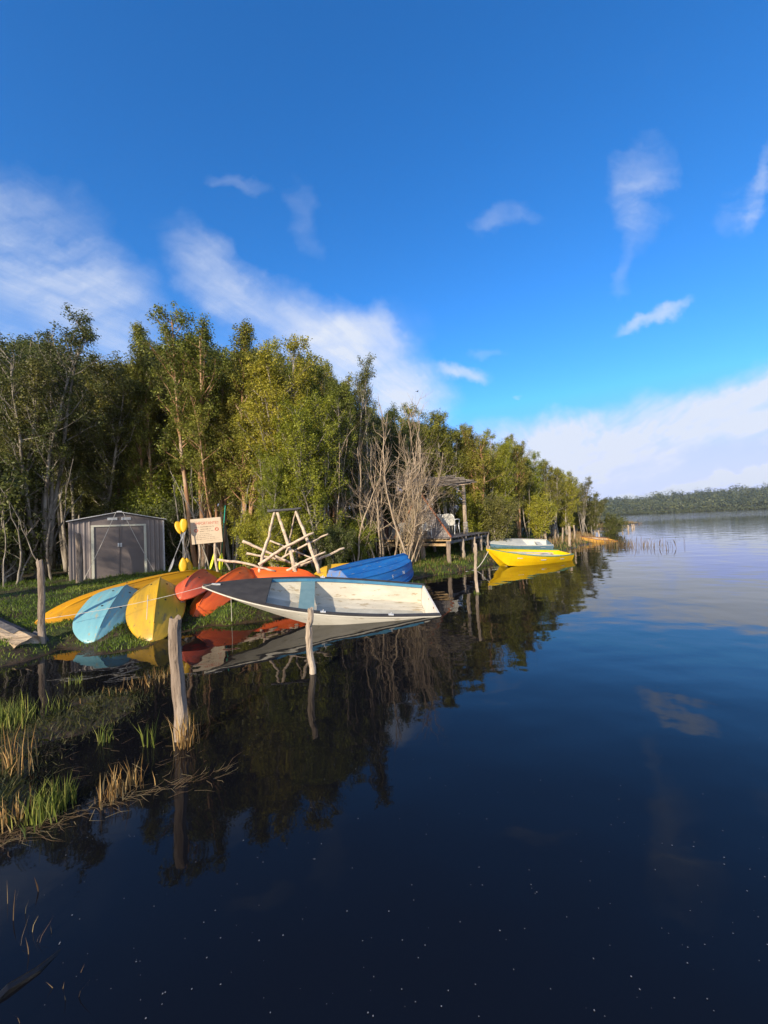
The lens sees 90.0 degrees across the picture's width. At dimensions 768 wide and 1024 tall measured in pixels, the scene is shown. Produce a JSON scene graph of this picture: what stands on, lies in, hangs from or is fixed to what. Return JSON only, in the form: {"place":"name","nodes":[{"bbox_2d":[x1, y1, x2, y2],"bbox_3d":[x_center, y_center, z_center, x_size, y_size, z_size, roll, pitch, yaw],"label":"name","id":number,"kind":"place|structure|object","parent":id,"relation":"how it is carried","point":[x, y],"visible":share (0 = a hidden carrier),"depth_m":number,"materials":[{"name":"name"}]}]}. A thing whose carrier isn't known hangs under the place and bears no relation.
{"place":"outdoors","nodes":[
{"label":"outdoors","id":0,"kind":"place"},
{"bbox_2d":[0,498,761,825],"bbox_3d":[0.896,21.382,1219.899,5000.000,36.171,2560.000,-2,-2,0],"label":"ground","id":1,"kind":"structure","parent":0,"point":[58,631],"depth_m":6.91,"materials":[{"name":"plant"}]},
{"bbox_2d":[0,487,45,586],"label":"bare tree","id":2,"kind":"object","parent":1,"relation":"on","point":[19,569],"visible":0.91,"depth_m":11.45,"materials":[{"name":"grey plant"}]},
{"bbox_2d":[0,617,48,647],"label":"rowboat","id":3,"kind":"object","parent":1,"relation":"on","point":[20,636],"visible":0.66,"depth_m":6.50,"materials":[{"name":"white wood"}]},
{"bbox_2d":[0,448,56,582],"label":"shrub","id":4,"kind":"object","parent":1,"relation":"on","point":[9,487],"visible":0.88,"depth_m":12.14,"materials":[{"name":"green plant"}]},
{"bbox_2d":[0,354,64,579],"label":"evergreen tree","id":5,"kind":"object","parent":1,"relation":"on","point":[35,384],"visible":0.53,"depth_m":12.53,"materials":[{"name":"green plant"}]},
{"bbox_2d":[0,332,65,570],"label":"evergreen tree","id":6,"kind":"object","parent":1,"relation":"on","point":[35,520],"visible":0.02,"depth_m":16.16,"materials":[{"name":"green plant"}]},
{"bbox_2d":[36,559,46,643],"bbox_3d":[-5.856,1.756,6.578,0.147,1.936,0.103,-2,-2,0],"label":"wooden post","id":7,"kind":"object","parent":1,"relation":"on","point":[41,630],"visible":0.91,"depth_m":6.55,"materials":[{"name":"wood"}]},
{"bbox_2d":[1,333,89,568],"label":"evergreen tree","id":8,"kind":"object","parent":1,"relation":"on","point":[55,531],"visible":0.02,"depth_m":16.61,"materials":[{"name":"green plant"}]},
{"bbox_2d":[20,461,72,581],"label":"bare tree","id":9,"kind":"object","parent":1,"relation":"on","point":[47,559],"visible":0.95,"depth_m":12.67,"materials":[{"name":"grey plant"}]},
{"bbox_2d":[0,302,109,577],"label":"evergreen tree","id":10,"kind":"object","parent":1,"relation":"on","point":[46,475],"visible":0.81,"depth_m":13.20,"materials":[{"name":"green plant"}]},
{"bbox_2d":[25,365,107,571],"bbox_3d":[-13.143,-1.911,15.995,3.880,8.940,3.261,-4,-2,36],"label":"evergreen tree","id":11,"kind":"object","parent":1,"relation":"on","point":[69,504],"visible":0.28,"depth_m":15.60,"materials":[{"name":"green plant"}]},
{"bbox_2d":[31,479,122,551],"bbox_3d":[-14.139,0.252,17.954,3.634,5.023,4.296,-3,-2,5],"label":"shrub","id":12,"kind":"object","parent":1,"relation":"on","point":[85,510],"visible":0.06,"depth_m":17.18,"materials":[{"name":"green plant"}]},
{"bbox_2d":[74,532,82,582],"bbox_3d":[-9.194,1.635,11.567,0.210,2.091,0.175,-2,-2,0],"label":"wooden post","id":13,"kind":"object","parent":1,"relation":"on","point":[79,562],"visible":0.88,"depth_m":11.53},
{"bbox_2d":[72,584,137,643],"bbox_3d":[-5.352,1.887,7.623,1.044,0.449,2.318,13,9,-23],"label":"kayak","id":14,"kind":"object","parent":1,"relation":"on","point":[89,626],"visible":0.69,"depth_m":7.14,"materials":[{"name":"blue plastic"}]},
{"bbox_2d":[68,350,150,517],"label":"evergreen tree","id":15,"kind":"object","parent":1,"relation":"on","point":[105,476],"visible":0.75,"depth_m":15.53,"materials":[{"name":"green plant"}]},
{"bbox_2d":[66,511,165,580],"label":"metal shed","id":16,"kind":"structure","parent":1,"relation":"on","point":[120,549],"depth_m":12.78,"materials":[{"name":"metal"}]},
{"bbox_2d":[94,526,119,578],"bbox_3d":[-9.066,1.342,12.580,0.685,1.720,0.058,-1,-2,-39],"label":"door","id":17,"kind":"structure","parent":16,"relation":"in","point":[107,560],"depth_m":12.58,"materials":[{"name":"metal"}]},
{"bbox_2d":[120,526,144,574],"bbox_3d":[-8.526,1.332,13.014,0.685,1.720,0.058,-1,-2,-39],"label":"door","id":18,"kind":"structure","parent":16,"relation":"in","point":[131,553],"depth_m":13.02,"materials":[{"name":"metal"}]},
{"bbox_2d":[69,363,168,509],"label":"evergreen tree","id":19,"kind":"object","parent":1,"relation":"on","point":[90,386],"visible":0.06,"depth_m":16.15,"materials":[{"name":"green plant"}]},
{"bbox_2d":[35,570,221,623],"bbox_3d":[-5.647,1.853,9.351,1.044,0.589,4.768,24,11,18],"label":"kayak","id":20,"kind":"object","parent":1,"relation":"on","point":[71,607],"visible":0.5,"depth_m":8.27,"materials":[{"name":"yellow plastic"}]},
{"bbox_2d":[80,345,186,493],"bbox_3d":[-10.785,-2.647,17.476,4.969,10.365,4.176,-1,-2,-41],"label":"evergreen tree","id":21,"kind":"object","parent":1,"relation":"on","point":[160,412],"visible":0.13,"depth_m":16.23,"materials":[{"name":"green plant"}]},
{"bbox_2d":[106,381,162,513],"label":"evergreen tree","id":22,"kind":"object","parent":1,"relation":"on","point":[125,485],"visible":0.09,"depth_m":16.43,"materials":[{"name":"green plant"}]},
{"bbox_2d":[117,320,178,498],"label":"evergreen tree","id":23,"kind":"object","parent":1,"relation":"on","point":[139,369],"visible":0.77,"depth_m":15.85,"materials":[{"name":"green plant"}]},
{"bbox_2d":[104,337,197,558],"bbox_3d":[-11.040,-2.964,18.650,4.624,11.049,3.402,-2,-2,-17],"label":"evergreen tree","id":24,"kind":"object","parent":1,"relation":"on","point":[147,355],"visible":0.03,"depth_m":18.12,"materials":[{"name":"green plant"}]},
{"bbox_2d":[107,464,198,564],"bbox_3d":[-9.361,0.178,16.274,3.811,4.631,2.912,-3,-2,17],"label":"shrub","id":25,"kind":"object","parent":1,"relation":"on","point":[150,497],"visible":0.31,"depth_m":15.73,"materials":[{"name":"green plant"}]},
{"bbox_2d":[126,576,185,641],"bbox_3d":[-4.582,1.798,7.769,1.024,0.559,2.566,3,14,-28],"label":"kayak","id":26,"kind":"object","parent":1,"relation":"on","point":[159,612],"visible":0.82,"depth_m":7.27,"materials":[{"name":"yellow plastic"}]},
{"bbox_2d":[174,569,217,601],"bbox_3d":[-4.242,1.582,8.710,0.784,0.489,1.762,2,4,-6],"label":"kayak","id":27,"kind":"object","parent":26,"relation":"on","point":[198,579],"visible":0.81,"depth_m":8.22,"materials":[{"name":"red plastic"}]},
{"bbox_2d":[127,493,205,566],"bbox_3d":[-8.370,0.754,15.168,2.331,3.222,2.756,-3,-2,7],"label":"shrub","id":28,"kind":"object","parent":1,"relation":"on","point":[168,514],"visible":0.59,"depth_m":14.76,"materials":[{"name":"green plant"}]},
{"bbox_2d":[142,338,197,506],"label":"evergreen tree","id":29,"kind":"object","parent":1,"relation":"on","point":[178,470],"visible":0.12,"depth_m":16.46,"materials":[{"name":"green plant"}]},
{"bbox_2d":[179,519,187,570],"bbox_3d":[-5.999,0.987,11.482,0.228,1.571,0.033,-1,-10,-20],"label":"paddle","id":30,"kind":"object","parent":1,"relation":"on","point":[183,524],"visible":0.98,"depth_m":11.47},
{"bbox_2d":[133,301,239,567],"bbox_3d":[-6.919,-2.674,14.096,3.130,9.876,3.143,-2,-2,2],"label":"evergreen tree","id":31,"kind":"object","parent":1,"relation":"on","point":[187,345],"visible":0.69,"depth_m":13.68,"materials":[{"name":"green plant"}]},
{"bbox_2d":[171,463,209,569],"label":"bare tree","id":32,"kind":"object","parent":1,"relation":"on","point":[204,550],"visible":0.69,"depth_m":12.93,"materials":[{"name":"brown plant"}]},
{"bbox_2d":[157,344,240,561],"bbox_3d":[-7.964,-2.586,16.957,4.433,9.974,3.118,-3,-2,24],"label":"evergreen tree","id":33,"kind":"object","parent":1,"relation":"on","point":[222,353],"visible":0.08,"depth_m":16.44,"materials":[{"name":"green plant"}]},
{"bbox_2d":[168,363,240,566],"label":"evergreen tree","id":34,"kind":"object","parent":1,"relation":"on","point":[198,415],"visible":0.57,"depth_m":13.73,"materials":[{"name":"green plant"}]},
{"bbox_2d":[190,517,222,571],"bbox_3d":[-5.505,1.177,12.024,0.876,1.983,0.104,-5,-1,-20],"label":"information sign","id":35,"kind":"object","parent":1,"relation":"on","point":[206,530],"visible":1,"depth_m":11.98,"materials":[{"name":"wood"}]},
{"bbox_2d":[190,567,254,616],"bbox_3d":[-3.762,1.763,9.100,0.844,0.549,2.658,7,14,6],"label":"kayak","id":36,"kind":"object","parent":1,"relation":"on","point":[206,602],"visible":0.68,"depth_m":8.37,"materials":[{"name":"orange plastic"}]},
{"bbox_2d":[203,393,256,565],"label":"evergreen tree","id":37,"kind":"object","parent":1,"relation":"on","point":[236,514],"visible":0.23,"depth_m":14.42,"materials":[{"name":"green plant"}]},
{"bbox_2d":[198,318,284,564],"bbox_3d":[-5.011,-2.636,14.082,2.933,9.589,2.238,-3,-2,26],"label":"evergreen tree","id":38,"kind":"object","parent":1,"relation":"on","point":[245,339],"visible":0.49,"depth_m":13.92,"materials":[{"name":"green plant"}]},
{"bbox_2d":[230,505,266,568],"bbox_3d":[-4.405,0.893,12.941,1.486,2.363,1.945,-2,-2,-24],"label":"shrub","id":39,"kind":"object","parent":1,"relation":"on","point":[250,527],"visible":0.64,"depth_m":12.56,"materials":[{"name":"green plant"}]},
{"bbox_2d":[236,443,295,566],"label":"evergreen tree","id":40,"kind":"object","parent":1,"relation":"on","point":[274,478],"visible":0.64,"depth_m":12.46,"materials":[{"name":"green plant"}]},
{"bbox_2d":[250,512,300,567],"bbox_3d":[-3.255,0.984,11.732,1.302,2.070,1.703,-3,-2,11],"label":"shrub","id":41,"kind":"object","parent":1,"relation":"on","point":[277,535],"visible":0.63,"depth_m":11.52,"materials":[{"name":"green plant"}]},
{"bbox_2d":[229,333,324,562],"bbox_3d":[-3.656,-2.285,13.626,3.173,8.666,2.894,-3,-2,11],"label":"evergreen tree","id":42,"kind":"object","parent":1,"relation":"on","point":[266,376],"visible":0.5,"depth_m":13.23,"materials":[{"name":"green plant"}]},
{"bbox_2d":[217,507,344,572],"bbox_3d":[-2.741,0.861,10.657,3.259,1.963,1.318,-2,-2,0],"label":"log rack","id":43,"kind":"object","parent":1,"relation":"on","point":[293,563],"visible":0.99,"depth_m":10.46,"materials":[{"name":"wood"}]},
{"bbox_2d":[249,567,314,577],"bbox_3d":[-2.823,1.677,10.341,2.127,0.409,0.764,3,12,-5],"label":"kayak","id":44,"kind":"object","parent":1,"relation":"on","point":[278,572],"visible":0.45,"depth_m":10.18,"materials":[{"name":"orange plastic"}]},
{"bbox_2d":[259,336,321,496],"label":"evergreen tree","id":45,"kind":"object","parent":1,"relation":"on","point":[274,342],"depth_m":17.77,"materials":[{"name":"green plant"}]},
{"bbox_2d":[277,350,317,557],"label":"evergreen tree","id":46,"kind":"object","parent":1,"relation":"on","point":[300,550],"visible":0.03,"depth_m":16.66,"materials":[{"name":"green plant"}]},
{"bbox_2d":[265,386,349,567],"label":"evergreen tree","id":47,"kind":"object","parent":1,"relation":"on","point":[302,447],"visible":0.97,"depth_m":12.59,"materials":[{"name":"green plant"}]},
{"bbox_2d":[281,361,365,544],"bbox_3d":[-2.435,-2.027,14.750,3.446,8.178,2.082,-3,-2,12],"label":"evergreen tree","id":48,"kind":"object","parent":1,"relation":"on","point":[340,392],"visible":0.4,"depth_m":14.45,"materials":[{"name":"green plant"}]},
{"bbox_2d":[303,357,357,526],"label":"evergreen tree","id":49,"kind":"object","parent":1,"relation":"on","point":[329,372],"visible":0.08,"depth_m":16.72,"materials":[{"name":"green plant"}]},
{"bbox_2d":[314,522,359,565],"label":"shrub","id":50,"kind":"object","parent":1,"relation":"on","point":[335,537],"visible":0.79,"depth_m":12.46,"materials":[{"name":"green plant"}]},
{"bbox_2d":[319,426,392,561],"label":"bare tree","id":51,"kind":"object","parent":1,"relation":"on","point":[337,509],"visible":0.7,"depth_m":13.87,"materials":[{"name":"brown plant"}]},
{"bbox_2d":[323,351,389,556],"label":"evergreen tree","id":52,"kind":"object","parent":1,"relation":"on","point":[362,393],"visible":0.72,"depth_m":15.19,"materials":[{"name":"green plant"}]},
{"bbox_2d":[333,511,380,561],"bbox_3d":[-0.993,0.993,14.146,1.726,2.097,1.319,-2,-2,-3],"label":"shrub","id":53,"kind":"object","parent":1,"relation":"on","point":[363,550],"visible":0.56,"depth_m":13.95,"materials":[{"name":"green plant"}]},
{"bbox_2d":[343,400,375,525],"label":"evergreen tree","id":54,"kind":"object","parent":1,"relation":"on","point":[355,503],"visible":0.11,"depth_m":17.54,"materials":[{"name":"green plant"}]},
{"bbox_2d":[327,416,395,560],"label":"bare tree","id":55,"kind":"object","parent":1,"relation":"on","point":[362,520],"visible":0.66,"depth_m":13.78,"materials":[{"name":"brown plant"}]},
{"bbox_2d":[348,409,384,558],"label":"bare tree","id":56,"kind":"object","parent":1,"relation":"on","point":[371,490],"visible":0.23,"depth_m":16.17,"materials":[{"name":"brown plant"}]},
{"bbox_2d":[326,553,413,581],"bbox_3d":[-0.111,1.663,10.941,1.510,0.689,2.938,15,16,43],"label":"overturned boat","id":57,"kind":"object","parent":1,"relation":"on","point":[397,567],"visible":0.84,"depth_m":10.51,"materials":[{"name":"blue paint"}]},
{"bbox_2d":[351,396,410,556],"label":"bare tree","id":58,"kind":"object","parent":1,"relation":"on","point":[380,531],"visible":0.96,"depth_m":13.98,"materials":[{"name":"grey plant"}]},
{"bbox_2d":[338,406,437,559],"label":"bare tree","id":59,"kind":"object","parent":1,"relation":"on","point":[402,477],"visible":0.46,"depth_m":15.56,"materials":[{"name":"brown plant"}]},
{"bbox_2d":[368,401,420,552],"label":"evergreen tree","id":60,"kind":"object","parent":1,"relation":"on","point":[390,426],"visible":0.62,"depth_m":18.11,"materials":[{"name":"plant"}]},
{"bbox_2d":[372,475,432,551],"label":"bare tree","id":61,"kind":"object","parent":1,"relation":"on","point":[386,523],"visible":0.07,"depth_m":18.90,"materials":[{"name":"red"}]},
{"bbox_2d":[382,466,436,553],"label":"bare tree","id":62,"kind":"object","parent":1,"relation":"on","point":[408,526],"visible":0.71,"depth_m":14.35,"materials":[{"name":"beige plant"}]},
{"bbox_2d":[391,395,436,556],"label":"bare tree","id":63,"kind":"object","parent":1,"relation":"on","point":[420,448],"visible":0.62,"depth_m":16.06,"materials":[{"name":"brown plant"}]},
{"bbox_2d":[394,422,438,493],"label":"evergreen tree","id":64,"kind":"object","parent":1,"relation":"on","point":[422,432],"visible":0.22,"depth_m":19.52,"materials":[{"name":"green plant"}]},
{"bbox_2d":[376,411,457,555],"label":"bare tree","id":65,"kind":"object","parent":1,"relation":"on","point":[407,450],"visible":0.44,"depth_m":17.11,"materials":[{"name":"brown plant"}]},
{"bbox_2d":[381,427,454,561],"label":"bare tree","id":66,"kind":"object","parent":1,"relation":"on","point":[406,495],"visible":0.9,"depth_m":14.14,"materials":[{"name":"brown plant"}]},
{"bbox_2d":[400,502,436,561],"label":"bare tree","id":67,"kind":"object","parent":1,"relation":"on","point":[419,547],"visible":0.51,"depth_m":14.70,"materials":[{"name":"brown plant"}]},
{"bbox_2d":[375,532,488,563],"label":"wooden deck","id":68,"kind":"structure","parent":1,"relation":"on","point":[448,540],"depth_m":16.34,"materials":[{"name":"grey wood"}]},
{"bbox_2d":[394,493,451,537],"bbox_3d":[1.540,0.125,15.914,2.601,1.908,0.165,-3,-2,30],"label":"gable screen","id":69,"kind":"object","parent":68,"relation":"on","point":[439,529],"visible":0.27,"depth_m":15.65,"materials":[{"name":"grey"}]},
{"bbox_2d":[378,475,476,536],"bbox_3d":[2.286,-0.194,18.162,3.777,2.587,3.700,-3,-2,30],"label":"pergola","id":70,"kind":"object","parent":68,"relation":"on","point":[460,481],"visible":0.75,"depth_m":18.23,"materials":[{"name":"grey wood"}]},
{"bbox_2d":[395,402,472,545],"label":"evergreen tree","id":71,"kind":"object","parent":1,"relation":"on","point":[446,442],"visible":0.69,"depth_m":20.50,"materials":[{"name":"green plant"}]},
{"bbox_2d":[455,489,489,543],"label":"shrub","id":72,"kind":"object","parent":1,"relation":"on","point":[476,523],"visible":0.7,"depth_m":20.69,"materials":[{"name":"green plant"}]},
{"bbox_2d":[457,424,511,539],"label":"evergreen tree","id":73,"kind":"object","parent":1,"relation":"on","point":[473,446],"visible":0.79,"depth_m":20.94,"materials":[{"name":"green plant"}]},
{"bbox_2d":[477,433,517,538],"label":"evergreen tree","id":74,"kind":"object","parent":1,"relation":"on","point":[492,448],"visible":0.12,"depth_m":25.27,"materials":[{"name":"green plant"}]},
{"bbox_2d":[474,492,524,540],"bbox_3d":[6.066,0.406,20.407,2.678,3.131,2.265,-3,-2,11],"label":"shrub","id":75,"kind":"object","parent":1,"relation":"on","point":[496,526],"visible":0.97,"depth_m":20.14,"materials":[{"name":"green plant"}]},
{"bbox_2d":[481,428,521,512],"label":"evergreen tree","id":76,"kind":"object","parent":1,"relation":"on","point":[501,463],"visible":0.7,"depth_m":22.05,"materials":[{"name":"green plant"}]},
{"bbox_2d":[476,539,553,548],"bbox_3d":[6.767,1.753,20.328,3.918,0.573,1.374,-1,10,5],"label":"rowboat","id":77,"kind":"object","parent":1,"relation":"on","point":[530,543],"visible":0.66,"depth_m":20.05,"materials":[{"name":"white metal"}]},
{"bbox_2d":[506,439,534,538],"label":"evergreen tree","id":78,"kind":"object","parent":1,"relation":"on","point":[520,460],"visible":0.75,"depth_m":23.70,"materials":[{"name":"green plant"}]},
{"bbox_2d":[518,450,547,538],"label":"evergreen tree","id":79,"kind":"object","parent":1,"relation":"on","point":[534,484],"visible":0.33,"depth_m":25.49,"materials":[{"name":"green plant"}]},
{"bbox_2d":[523,491,557,538],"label":"shrub","id":80,"kind":"object","parent":1,"relation":"on","point":[540,523],"visible":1,"depth_m":23.92,"materials":[{"name":"green plant"}]},
{"bbox_2d":[525,460,568,535],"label":"evergreen tree","id":81,"kind":"object","parent":1,"relation":"on","point":[556,472],"visible":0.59,"depth_m":27.40,"materials":[{"name":"green plant"}]},
{"bbox_2d":[550,468,582,534],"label":"evergreen tree","id":82,"kind":"object","parent":1,"relation":"on","point":[568,509],"visible":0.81,"depth_m":29.05,"materials":[{"name":"green plant"}]},
{"bbox_2d":[575,477,594,531],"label":"evergreen tree","id":83,"kind":"object","parent":1,"relation":"on","point":[585,497],"visible":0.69,"depth_m":31.69,"materials":[{"name":"green plant"}]},
{"bbox_2d":[584,491,607,534],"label":"evergreen tree","id":84,"kind":"object","parent":1,"relation":"on","point":[593,514],"visible":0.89,"depth_m":33.87,"materials":[{"name":"green plant"}]},
{"bbox_2d":[599,512,629,534],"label":"shrub","id":85,"kind":"object","parent":1,"relation":"on","point":[610,525],"visible":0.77,"depth_m":35.36,"materials":[{"name":"green plant"}]},
{"bbox_2d":[528,482,767,515],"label":"wood","id":86,"kind":"object","parent":1,"relation":"on","point":[702,500],"visible":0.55,"depth_m":470.15,"materials":[{"name":"green plant"}]},
{"bbox_2d":[0,509,767,1023],"bbox_3d":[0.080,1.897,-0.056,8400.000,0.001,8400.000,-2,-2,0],"label":"water","id":87,"kind":"structure","parent":0,"point":[470,759],"depth_m":2.49,"materials":[{"name":"blue liquid"}]},
{"bbox_2d":[0,788,36,833],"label":"grass tuft","id":88,"kind":"object","parent":87,"relation":"in","point":[11,815],"visible":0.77,"depth_m":2.57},
{"bbox_2d":[0,717,37,781],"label":"grass tuft","id":89,"kind":"object","parent":87,"relation":"in","point":[7,757],"visible":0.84,"depth_m":3.08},
{"bbox_2d":[0,690,55,731],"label":"grass tuft","id":90,"kind":"object","parent":87,"relation":"in","point":[14,715],"visible":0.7,"depth_m":3.97,"materials":[{"name":"plant"}]},
{"bbox_2d":[0,949,60,1000],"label":"sunken branch","id":91,"kind":"object","parent":87,"relation":"in","point":[10,987],"visible":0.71,"depth_m":1.65,"materials":[{"name":"black wood"}]},
{"bbox_2d":[6,776,73,838],"bbox_3d":[-2.341,1.976,2.625,0.341,0.285,0.419,-2,-2,0],"label":"grass tuft","id":92,"kind":"object","parent":87,"relation":"in","point":[41,805],"visible":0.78,"depth_m":2.60,"materials":[{"name":"plant"}]},
{"bbox_2d":[42,769,80,816],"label":"grass tuft","id":93,"kind":"object","parent":87,"relation":"in","point":[64,799],"visible":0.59,"depth_m":2.69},
{"bbox_2d":[0,686,152,833],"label":"marsh grass","id":94,"kind":"structure","parent":87,"relation":"in","point":[12,785],"depth_m":3.75,"materials":[{"name":"plant"}]},
{"bbox_2d":[96,764,135,806],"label":"grass tuft","id":95,"kind":"object","parent":87,"relation":"on","point":[113,786],"visible":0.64,"depth_m":2.78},
{"bbox_2d":[0,675,239,856],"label":"floating straw","id":96,"kind":"object","parent":87,"relation":"on","point":[36,828],"visible":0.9,"depth_m":2.73,"materials":[{"name":"plant"}]},
{"bbox_2d":[109,755,155,801],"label":"grass tuft","id":97,"kind":"object","parent":87,"relation":"on","point":[128,779],"visible":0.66,"depth_m":2.88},
{"bbox_2d":[168,615,187,741],"bbox_3d":[-1.881,1.769,3.526,0.157,1.632,0.103,-2,-2,0],"label":"wooden post","id":98,"kind":"object","parent":87,"relation":"in","point":[178,692],"visible":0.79,"depth_m":3.50,"materials":[{"name":"wood"}]},
{"bbox_2d":[166,703,201,750],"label":"grass tuft","id":99,"kind":"object","parent":87,"relation":"on","point":[184,744],"visible":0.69,"depth_m":3.38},
{"bbox_2d":[305,607,315,674],"bbox_3d":[-0.947,1.913,4.980,0.123,1.354,0.108,-2,-2,0],"label":"wooden post","id":100,"kind":"object","parent":87,"relation":"in","point":[310,656],"visible":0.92,"depth_m":4.95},
{"bbox_2d":[202,575,440,624],"bbox_3d":[-1.272,1.871,7.945,4.668,0.676,1.636,4,15,-10],"label":"rowboat","id":101,"kind":"object","parent":87,"relation":"on","point":[336,600],"visible":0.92,"depth_m":8.26,"materials":[{"name":"white paint"}]},
{"bbox_2d":[486,546,573,565],"bbox_3d":[5.911,1.778,15.805,4.168,0.910,1.474,0,6,-22],"label":"rowboat","id":102,"kind":"object","parent":87,"relation":"on","point":[511,557],"visible":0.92,"depth_m":15.23,"materials":[{"name":"yellow paint"}]},
{"bbox_2d":[526,521,639,549],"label":"reeds","id":103,"kind":"object","parent":87,"relation":"in","point":[577,534],"visible":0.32,"depth_m":24.82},
{"bbox_2d":[554,536,684,548],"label":"reeds","id":104,"kind":"object","parent":87,"relation":"in","point":[619,543],"visible":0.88,"depth_m":22.24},
{"bbox_2d":[0,0,767,511],"label":"sky","id":105,"kind":"structure","parent":0,"point":[544,223],"materials":[{"name":"blue"}]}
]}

